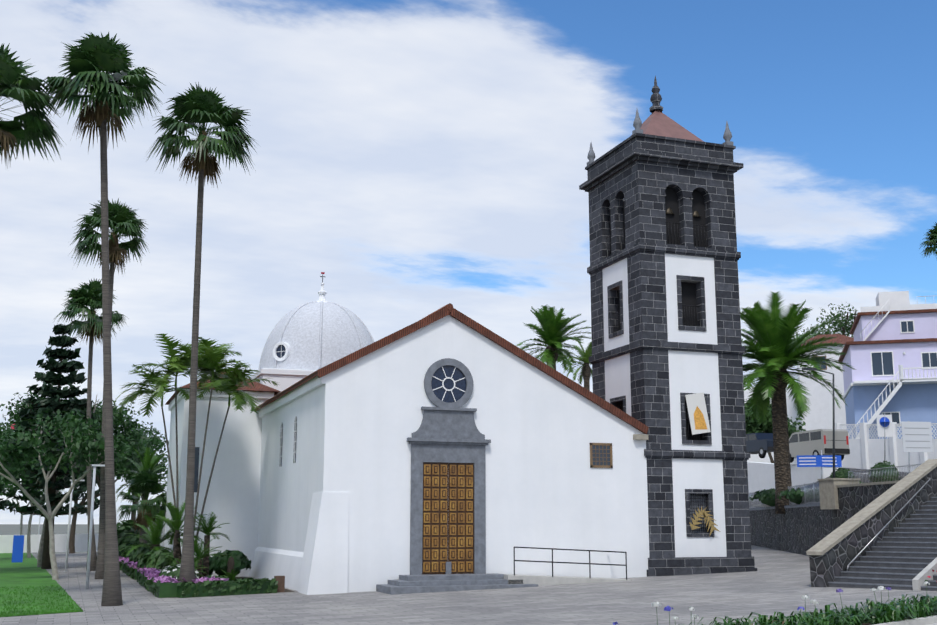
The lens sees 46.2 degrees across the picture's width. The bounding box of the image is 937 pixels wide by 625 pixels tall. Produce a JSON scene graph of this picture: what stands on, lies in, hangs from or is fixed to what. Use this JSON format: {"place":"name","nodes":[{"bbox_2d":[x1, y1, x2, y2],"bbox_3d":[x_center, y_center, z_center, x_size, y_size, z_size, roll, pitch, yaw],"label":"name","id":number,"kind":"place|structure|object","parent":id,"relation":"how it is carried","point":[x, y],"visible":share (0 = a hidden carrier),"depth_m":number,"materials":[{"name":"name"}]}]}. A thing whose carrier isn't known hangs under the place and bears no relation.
{"place":"outdoors","nodes":[
{"label":"outdoors","id":0,"kind":"place"},
{"bbox_2d":[0,553,83,616],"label":"lawn ground","id":1,"kind":"structure","parent":0,"point":[26,572],"depth_m":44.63,"materials":[{"name":"green plant"}]},
{"bbox_2d":[0,423,33,496],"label":"avenue tree","id":2,"kind":"object","parent":1,"relation":"on","point":[7,482],"visible":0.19,"depth_m":54.14,"materials":[{"name":"green plant"}]},
{"bbox_2d":[1,475,60,534],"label":"avenue tree","id":3,"kind":"object","parent":1,"relation":"on","point":[21,519],"visible":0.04,"depth_m":102.43,"materials":[{"name":"green plant"}]},
{"bbox_2d":[0,43,63,168],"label":"tall palm","id":4,"kind":"object","parent":1,"relation":"on","point":[15,84],"visible":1,"depth_m":34.84,"materials":[{"name":"green plant"}]},
{"bbox_2d":[0,416,77,557],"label":"avenue tree","id":5,"kind":"object","parent":1,"relation":"on","point":[28,531],"depth_m":79.63,"materials":[{"name":"green plant"}]},
{"bbox_2d":[0,324,100,568],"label":"norfolk pine","id":6,"kind":"object","parent":1,"relation":"on","point":[51,379],"visible":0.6,"depth_m":60.52,"materials":[{"name":"green plant"}]},
{"bbox_2d":[0,391,121,566],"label":"avenue tree","id":7,"kind":"object","parent":1,"relation":"on","point":[30,406],"visible":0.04,"depth_m":62.19,"materials":[{"name":"green plant"}]},
{"bbox_2d":[0,408,130,579],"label":"avenue tree","id":8,"kind":"object","parent":1,"relation":"on","point":[16,448],"visible":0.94,"depth_m":48.35,"materials":[{"name":"green plant"}]},
{"bbox_2d":[0,534,98,561],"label":"white wall","id":9,"kind":"structure","parent":0,"point":[15,546],"depth_m":93.53,"materials":[{"name":"paint"}]},
{"bbox_2d":[0,524,164,553],"bbox_3d":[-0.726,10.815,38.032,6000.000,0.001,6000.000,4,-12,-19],"label":"wall","id":10,"kind":"structure","parent":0,"point":[9,529],"depth_m":591.72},
{"bbox_2d":[168,577,294,597],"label":"garden soil","id":11,"kind":"structure","parent":0,"point":[286,590],"depth_m":39.41,"materials":[{"name":"brown soil"}]},
{"bbox_2d":[117,527,147,555],"bbox_3d":[-19.315,13.446,63.165,2.692,2.390,2.676,4,-12,-19],"label":"green shrub","id":12,"kind":"object","parent":11,"relation":"on","point":[121,537],"visible":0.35,"depth_m":62.47,"materials":[{"name":"green plant"}]},
{"bbox_2d":[117,519,147,534],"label":"green shrub","id":13,"kind":"object","parent":11,"relation":"on","point":[129,524],"visible":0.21,"depth_m":70.55,"materials":[{"name":"green plant"}]},
{"bbox_2d":[119,556,145,579],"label":"flowers","id":14,"kind":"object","parent":11,"relation":"on","point":[127,567],"depth_m":51.67,"materials":[{"name":"plant"}]},
{"bbox_2d":[120,540,149,557],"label":"green shrub","id":15,"kind":"object","parent":11,"relation":"on","point":[124,555],"visible":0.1,"depth_m":56.37,"materials":[{"name":"green plant"}]},
{"bbox_2d":[116,447,167,501],"bbox_3d":[-18.271,11.080,61.538,3.697,6.996,3.510,-7,-13,31],"label":"palm","id":16,"kind":"object","parent":11,"relation":"on","point":[151,461],"visible":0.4,"depth_m":61.76,"materials":[{"name":"green plant"}]},
{"bbox_2d":[120,510,172,555],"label":"palm","id":17,"kind":"object","parent":11,"relation":"on","point":[154,539],"visible":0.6,"depth_m":49.29,"materials":[{"name":"green plant"}]},
{"bbox_2d":[129,543,164,563],"bbox_3d":[-14.862,11.502,51.116,1.874,1.600,1.872,4,-12,-19],"label":"green shrub","id":18,"kind":"object","parent":11,"relation":"on","point":[137,554],"visible":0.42,"depth_m":50.59,"materials":[{"name":"green plant"}]},
{"bbox_2d":[136,548,175,568],"bbox_3d":[-13.244,10.787,46.964,1.854,1.419,1.956,4,-12,-19],"label":"green shrub","id":19,"kind":"object","parent":11,"relation":"on","point":[156,559],"visible":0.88,"depth_m":46.49,"materials":[{"name":"green plant"}]},
{"bbox_2d":[135,567,181,597],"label":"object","id":20,"kind":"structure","parent":11,"relation":"on","point":[151,580],"depth_m":37.33,"materials":[{"name":"green plant"}]},
{"bbox_2d":[152,502,206,563],"bbox_3d":[-11.654,9.403,44.480,2.056,3.875,2.748,8,-14,-37],"label":"palm","id":21,"kind":"object","parent":11,"relation":"on","point":[174,523],"visible":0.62,"depth_m":44.28,"materials":[{"name":"green plant"}]},
{"bbox_2d":[159,564,199,579],"bbox_3d":[-10.479,9.584,39.656,1.583,0.983,1.601,4,-12,-19],"label":"white shrub","id":22,"kind":"object","parent":11,"relation":"on","point":[172,571],"visible":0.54,"depth_m":39.23,"materials":[{"name":"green plant"}]},
{"bbox_2d":[170,553,207,576],"bbox_3d":[-10.573,9.799,41.277,1.825,1.476,1.107,10,-14,-41],"label":"cycad","id":23,"kind":"object","parent":11,"relation":"on","point":[194,566],"visible":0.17,"depth_m":41.45,"materials":[{"name":"green plant"}]},
{"bbox_2d":[146,82,260,582],"bbox_3d":[-9.646,0.860,38.545,4.071,18.628,3.762,4,-12,-19],"label":"tall palm","id":24,"kind":"object","parent":11,"relation":"in","point":[199,105],"visible":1,"depth_m":39.03,"materials":[{"name":"green plant"}]},
{"bbox_2d":[194,558,214,575],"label":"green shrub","id":25,"kind":"object","parent":11,"relation":"on","point":[211,571],"visible":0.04,"depth_m":46.95,"materials":[{"name":"green plant"}]},
{"bbox_2d":[183,576,228,582],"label":"flowers","id":26,"kind":"object","parent":11,"relation":"on","point":[201,579],"visible":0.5,"depth_m":37.28,"materials":[{"name":"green plant"}]},
{"bbox_2d":[194,535,224,577],"bbox_3d":[-10.369,9.722,42.650,1.803,2.131,1.878,4,-12,-19],"label":"cycad","id":27,"kind":"object","parent":11,"relation":"on","point":[199,555],"visible":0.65,"depth_m":42.55,"materials":[{"name":"green plant"}]},
{"bbox_2d":[194,511,230,577],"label":"palm tree","id":28,"kind":"object","parent":11,"relation":"on","point":[209,529],"visible":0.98,"depth_m":43.84,"materials":[{"name":"green plant"}]},
{"bbox_2d":[142,556,284,592],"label":"planter posts","id":29,"kind":"object","parent":11,"relation":"on","point":[279,579],"visible":0.52,"depth_m":38.07,"materials":[{"name":"grey"}]},
{"bbox_2d":[203,574,228,579],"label":"flowers","id":30,"kind":"object","parent":11,"relation":"on","point":[218,576],"visible":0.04,"depth_m":38.90,"materials":[{"name":"plant"}]},
{"bbox_2d":[176,578,277,597],"bbox_3d":[-8.101,9.296,36.970,3.673,0.661,0.749,8,-13,-36],"label":"hedge","id":31,"kind":"object","parent":11,"relation":"on","point":[207,588],"visible":0.96,"depth_m":36.71,"materials":[{"name":"green plant"}]},
{"bbox_2d":[220,569,238,580],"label":"plant","id":32,"kind":"object","parent":11,"relation":"on","point":[231,576],"visible":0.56,"depth_m":41.56,"materials":[{"name":"green plant"}]},
{"bbox_2d":[209,550,251,577],"bbox_3d":[-10.224,10.792,46.931,1.922,1.319,2.012,4,-12,-19],"label":"green shrub","id":33,"kind":"object","parent":11,"relation":"on","point":[241,561],"visible":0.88,"depth_m":46.52,"materials":[{"name":"green plant"}]},
{"bbox_2d":[251,368,315,393],"bbox_3d":[-9.173,9.440,62.200,7.700,10.600,13.600,4,-12,-19],"label":"church crossing","id":34,"kind":"object","parent":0,"point":[285,378],"visible":0.07,"depth_m":55.99,"materials":[{"name":"white paint"}]},
{"bbox_2d":[258,272,373,370],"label":"church dome","id":35,"kind":"structure","parent":34,"relation":"on","point":[321,332],"depth_m":58.51,"materials":[{"name":"white paint"}]},
{"bbox_2d":[273,342,290,360],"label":"round window","id":36,"kind":"structure","parent":35,"relation":"in","point":[281,351],"depth_m":57.90,"materials":[{"name":"paint"}]},
{"bbox_2d":[0,545,936,624],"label":"plaza paving","id":37,"kind":"structure","parent":0,"point":[778,581],"depth_m":30.92,"materials":[{"name":"grey stone"}]},
{"bbox_2d":[37,464,104,588],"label":"lamp posts","id":38,"kind":"object","parent":37,"relation":"on","point":[90,530],"visible":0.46,"depth_m":42.21,"materials":[{"name":"grey metal"}]},
{"bbox_2d":[53,279,127,570],"bbox_3d":[-20.336,5.996,58.114,4.018,16.010,3.781,4,-12,-19],"label":"tall palm","id":39,"kind":"object","parent":37,"relation":"on","point":[84,297],"visible":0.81,"depth_m":58.32,"materials":[{"name":"green plant"}]},
{"bbox_2d":[56,434,131,552],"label":"tree","id":40,"kind":"object","parent":37,"relation":"on","point":[72,537],"visible":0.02,"depth_m":90.13,"materials":[{"name":"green plant"}]},
{"bbox_2d":[32,32,165,605],"bbox_3d":[-11.890,0.008,34.561,3.866,18.894,3.849,-6,-12,27],"label":"tall palm","id":41,"kind":"object","parent":37,"relation":"on","point":[91,58],"visible":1,"depth_m":35.01,"materials":[{"name":"green plant"}]},
{"bbox_2d":[68,198,148,578],"bbox_3d":[-16.716,3.434,49.930,3.686,17.931,3.740,4,-12,-19],"label":"tall palm","id":42,"kind":"object","parent":37,"relation":"on","point":[123,221],"visible":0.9,"depth_m":50.66,"materials":[{"name":"green plant"}]},
{"bbox_2d":[59,400,163,488],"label":"tree","id":43,"kind":"object","parent":37,"relation":"on","point":[129,434],"visible":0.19,"depth_m":76.99,"materials":[{"name":"green plant"}]},
{"bbox_2d":[92,418,168,520],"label":"tree","id":44,"kind":"object","parent":37,"relation":"on","point":[128,477],"visible":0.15,"depth_m":86.63,"materials":[{"name":"green plant"}]},
{"bbox_2d":[116,468,166,544],"bbox_3d":[-16.327,10.689,55.550,3.303,5.729,3.413,4,-12,-19],"label":"fan palm","id":45,"kind":"object","parent":37,"relation":"on","point":[145,482],"visible":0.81,"depth_m":55.30,"materials":[{"name":"green plant"}]},
{"bbox_2d":[112,334,279,565],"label":"slender palms","id":46,"kind":"object","parent":37,"relation":"on","point":[211,365],"visible":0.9,"depth_m":46.47,"materials":[{"name":"green plant"}]},
{"bbox_2d":[164,389,273,576],"bbox_3d":[-12.157,8.521,52.625,4.120,8.800,7.340,4,-12,-19],"label":"church annex","id":47,"kind":"object","parent":37,"relation":"on","point":[232,499],"visible":0.52,"depth_m":49.56,"materials":[{"name":"paint"}]},
{"bbox_2d":[165,372,280,404],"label":"tiled roof","id":48,"kind":"structure","parent":47,"relation":"on","point":[259,387],"depth_m":50.67,"materials":[{"name":"brown tile"}]},
{"bbox_2d":[249,315,648,594],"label":"church nave","id":49,"kind":"structure","parent":37,"relation":"on","point":[334,508],"depth_m":39.91,"materials":[{"name":"white paint"}]},
{"bbox_2d":[279,416,296,466],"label":"narrow windows","id":50,"kind":"structure","parent":49,"relation":"in","point":[294,442],"depth_m":42.79,"materials":[{"name":"grey glass"}]},
{"bbox_2d":[407,358,490,574],"bbox_3d":[-0.728,5.625,39.031,3.090,8.050,0.490,4,-12,-19],"label":"church portal","id":51,"kind":"object","parent":49,"relation":"attached to","point":[448,441],"visible":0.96,"depth_m":38.89,"materials":[{"name":"grey stone"}]},
{"bbox_2d":[255,303,648,429],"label":"roof","id":52,"kind":"structure","parent":49,"relation":"on","point":[443,309],"depth_m":40.39,"materials":[{"name":"brown tile"}]},
{"bbox_2d":[317,310,647,439],"bbox_3d":[0.804,2.238,40.128,12.788,4.497,0.200,4,-12,-19],"label":"roof edge","id":53,"kind":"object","parent":52,"relation":"attached to","point":[644,436],"visible":0.95,"depth_m":40.47,"materials":[{"name":"brown tile"}]},
{"bbox_2d":[590,443,612,467],"bbox_3d":[4.968,5.356,41.159,0.920,0.920,0.070,4,-12,-19],"label":"window grille","id":54,"kind":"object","parent":49,"relation":"in","point":[601,456],"depth_m":41.14,"materials":[{"name":"brown wood"}]},
{"bbox_2d":[376,573,537,594],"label":"church steps","id":55,"kind":"structure","parent":37,"relation":"on","point":[408,584],"depth_m":36.82,"materials":[{"name":"grey stone"}]},
{"bbox_2d":[517,305,591,373],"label":"palm","id":56,"kind":"object","parent":37,"relation":"on","point":[552,334],"visible":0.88,"depth_m":77.54,"materials":[{"name":"green plant"}]},
{"bbox_2d":[504,574,631,585],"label":"ramp","id":57,"kind":"structure","parent":37,"relation":"on","point":[540,580],"depth_m":38.07,"materials":[{"name":"grey concrete"}]},
{"bbox_2d":[513,546,626,579],"bbox_3d":[3.363,8.916,39.015,4.344,1.237,1.425,4,-12,-19],"label":"railing","id":58,"kind":"object","parent":37,"relation":"on","point":[552,562],"visible":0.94,"depth_m":38.44,"materials":[{"name":"grey metal"}]},
{"bbox_2d":[560,338,591,390],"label":"palm","id":59,"kind":"object","parent":37,"relation":"on","point":[586,371],"visible":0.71,"depth_m":73.54,"materials":[{"name":"green plant"}]},
{"bbox_2d":[579,133,756,576],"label":"bell tower","id":60,"kind":"structure","parent":37,"relation":"on","point":[662,269],"depth_m":43.66,"materials":[{"name":"black stone"}]},
{"bbox_2d":[587,76,733,165],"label":"tower roof","id":61,"kind":"structure","parent":60,"relation":"on","point":[657,122],"depth_m":46.40,"materials":[{"name":"red tile"}]},
{"bbox_2d":[685,392,710,434],"bbox_3d":[8.936,3.932,42.759,1.074,1.672,0.004,4,-12,-19],"label":"tower banner","id":62,"kind":"object","parent":60,"relation":"attached to","point":[697,413],"visible":1,"depth_m":42.76,"materials":[{"name":"white fabric"}]},
{"bbox_2d":[689,507,719,536],"bbox_3d":[9.030,7.982,41.998,1.382,1.220,0.001,4,-12,-19],"label":"palm frond","id":63,"kind":"object","parent":60,"relation":"attached to","point":[704,513],"visible":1,"depth_m":42.01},
{"bbox_2d":[749,480,899,555],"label":"retaining wall","id":64,"kind":"structure","parent":37,"relation":"on","point":[802,529],"depth_m":53.64,"materials":[{"name":"grey stone"}]},
{"bbox_2d":[749,482,819,507],"bbox_3d":[17.399,10.413,61.830,0.060,1.050,26.253,-1,-11,5],"label":"terrace fence","id":65,"kind":"object","parent":64,"relation":"on","point":[813,491],"visible":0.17,"depth_m":54.76,"materials":[{"name":"silver metal"}]},
{"bbox_2d":[848,464,920,483],"bbox_3d":[16.717,6.341,43.129,0.033,0.567,8.310,1,-11,-5],"label":"terrace rail","id":66,"kind":"object","parent":64,"relation":"on","point":[879,473],"visible":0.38,"depth_m":44.34,"materials":[{"name":"silver metal"}]},
{"bbox_2d":[806,459,936,586],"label":"stair side wall","id":67,"kind":"structure","parent":37,"relation":"on","point":[835,552],"depth_m":35.63,"materials":[{"name":"grey stone"}]},
{"bbox_2d":[813,611,936,624],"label":"kerb","id":68,"kind":"structure","parent":37,"relation":"on","point":[927,620],"depth_m":22.66,"materials":[{"name":"concrete"}]},
{"bbox_2d":[828,497,936,590],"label":"stairs","id":69,"kind":"structure","parent":37,"relation":"on","point":[902,556],"depth_m":34.06,"materials":[{"name":"stone"}]},
{"bbox_2d":[846,478,929,570],"bbox_3d":[13.926,6.960,36.230,5.539,3.081,0.122,9,-14,-39],"label":"stair handrail","id":70,"kind":"object","parent":69,"relation":"on","point":[859,553],"visible":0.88,"depth_m":35.96,"materials":[{"name":"silver metal"}]},
{"bbox_2d":[912,557,936,590],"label":"wall","id":71,"kind":"structure","parent":37,"relation":"on","point":[920,578],"depth_m":31.63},
{"bbox_2d":[0,0,936,523],"label":"sky","id":72,"kind":"structure","parent":0,"point":[422,157],"materials":[{"name":"blue"}]},
{"bbox_2d":[747,461,837,507],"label":"white wall","id":73,"kind":"structure","parent":0,"point":[761,475],"depth_m":72.07,"materials":[{"name":"white paint"}]},
{"bbox_2d":[679,593,936,624],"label":"grass","id":74,"kind":"structure","parent":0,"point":[924,606],"depth_m":22.68,"materials":[{"name":"green plant"}]},
{"bbox_2d":[613,581,929,624],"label":"flowers","id":75,"kind":"object","parent":74,"relation":"attached to","point":[668,608],"visible":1,"depth_m":21.18,"materials":[{"name":"purple plant"}]},
{"bbox_2d":[791,464,910,475],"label":"road surface","id":76,"kind":"object","parent":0,"point":[865,471],"visible":0.1,"depth_m":70.13,"materials":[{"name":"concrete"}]},
{"bbox_2d":[746,433,773,457],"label":"car","id":77,"kind":"object","parent":76,"relation":"on","point":[761,444],"visible":0.52,"depth_m":81.85,"materials":[{"name":"blue metal"}]},
{"bbox_2d":[789,429,849,462],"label":"silver van","id":78,"kind":"object","parent":76,"relation":"on","point":[813,442],"visible":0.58,"depth_m":66.81,"materials":[{"name":"grey metal"}]},
{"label":"upper ground","id":79,"kind":"structure","parent":0,"visible":0},
{"bbox_2d":[744,386,800,463],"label":"white house","id":80,"kind":"structure","parent":79,"relation":"on","point":[791,412],"depth_m":122.86,"materials":[{"name":"paint"}]},
{"bbox_2d":[744,398,805,462],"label":"tree","id":81,"kind":"object","parent":79,"relation":"on","point":[753,426],"visible":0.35,"depth_m":89.83,"materials":[{"name":"green plant"}]},
{"bbox_2d":[790,303,857,340],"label":"tree","id":82,"kind":"object","parent":79,"relation":"on","point":[842,327],"visible":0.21,"depth_m":137.35,"materials":[{"name":"green plant"}]},
{"bbox_2d":[796,334,853,430],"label":"white house","id":83,"kind":"structure","parent":79,"relation":"on","point":[819,415],"depth_m":116.50,"materials":[{"name":"paint"}]},
{"bbox_2d":[835,422,936,471],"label":"boundary wall","id":84,"kind":"structure","parent":79,"relation":"on","point":[866,452],"depth_m":75.50,"materials":[{"name":"white paint"}]},
{"bbox_2d":[838,291,936,438],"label":"lavender house","id":85,"kind":"structure","parent":79,"relation":"on","point":[890,350],"depth_m":96.82,"materials":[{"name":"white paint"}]},
{"bbox_2d":[920,222,936,258],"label":"foliage","id":86,"kind":"object","parent":79,"relation":"on","point":[931,241],"visible":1,"depth_m":152.63,"materials":[{"name":"green plant"}]},
{"label":"terrace","id":87,"kind":"structure","parent":0,"visible":0},
{"bbox_2d":[749,488,774,506],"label":"terrace shrub","id":88,"kind":"object","parent":87,"relation":"on","point":[766,497],"visible":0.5,"depth_m":61.58,"materials":[{"name":"green plant"}]},
{"bbox_2d":[740,291,856,513],"bbox_3d":[17.074,4.917,60.124,8.209,12.002,7.503,4,-12,-19],"label":"date palm","id":89,"kind":"object","parent":87,"relation":"on","point":[776,350],"visible":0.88,"depth_m":59.61,"materials":[{"name":"green plant"}]},
{"bbox_2d":[777,487,819,503],"bbox_3d":[17.165,9.411,56.219,2.586,0.994,2.530,10,-15,-42],"label":"terrace shrub","id":90,"kind":"object","parent":87,"relation":"on","point":[793,495],"visible":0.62,"depth_m":55.65,"materials":[{"name":"green plant"}]},
{"bbox_2d":[802,368,834,477],"bbox_3d":[16.703,5.788,51.850,1.487,6.382,0.200,0,-11,1],"label":"street lamp","id":91,"kind":"object","parent":87,"relation":"on","point":[833,417],"visible":0.83,"depth_m":51.95,"materials":[{"name":"grey metal"}]},
{"bbox_2d":[797,450,841,478],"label":"blue finger signs","id":92,"kind":"object","parent":87,"relation":"on","point":[821,460],"visible":0.98,"depth_m":51.61,"materials":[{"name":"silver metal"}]},
{"bbox_2d":[752,473,904,506],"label":"side street slope","id":93,"kind":"structure","parent":87,"relation":"on","point":[765,505],"depth_m":63.71,"materials":[{"name":"grey asphalt"}]},
{"bbox_2d":[817,478,859,508],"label":"terrace pillar","id":94,"kind":"structure","parent":87,"relation":"on","point":[828,489],"depth_m":47.92,"materials":[{"name":"stone"}]},
{"bbox_2d":[868,461,900,481],"bbox_3d":[17.619,7.173,46.475,1.305,1.788,1.318,4,-12,-19],"label":"topiary ball","id":95,"kind":"object","parent":87,"relation":"on","point":[884,465],"visible":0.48,"depth_m":46.15,"materials":[{"name":"green plant"}]},
{"bbox_2d":[876,413,932,468],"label":"traffic signs","id":96,"kind":"object","parent":87,"relation":"on","point":[916,436],"visible":0.77,"depth_m":50.78,"materials":[{"name":"silver metal"}]},
{"bbox_2d":[880,417,889,426],"bbox_3d":[24.547,6.457,64.772,0.600,0.591,0.001,0,-11,1],"label":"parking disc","id":97,"kind":"object","parent":96,"relation":"attached to","point":[884,421],"visible":0.95,"depth_m":64.77,"materials":[{"name":"blue metal"}]},
{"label":"terrace planter box","id":98,"kind":"object","parent":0,"visible":0},
{"bbox_2d":[829,468,854,477],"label":"bush","id":99,"kind":"object","parent":98,"relation":"on","point":[841,472],"visible":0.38,"depth_m":53.10,"materials":[{"name":"green plant"}]}
]}

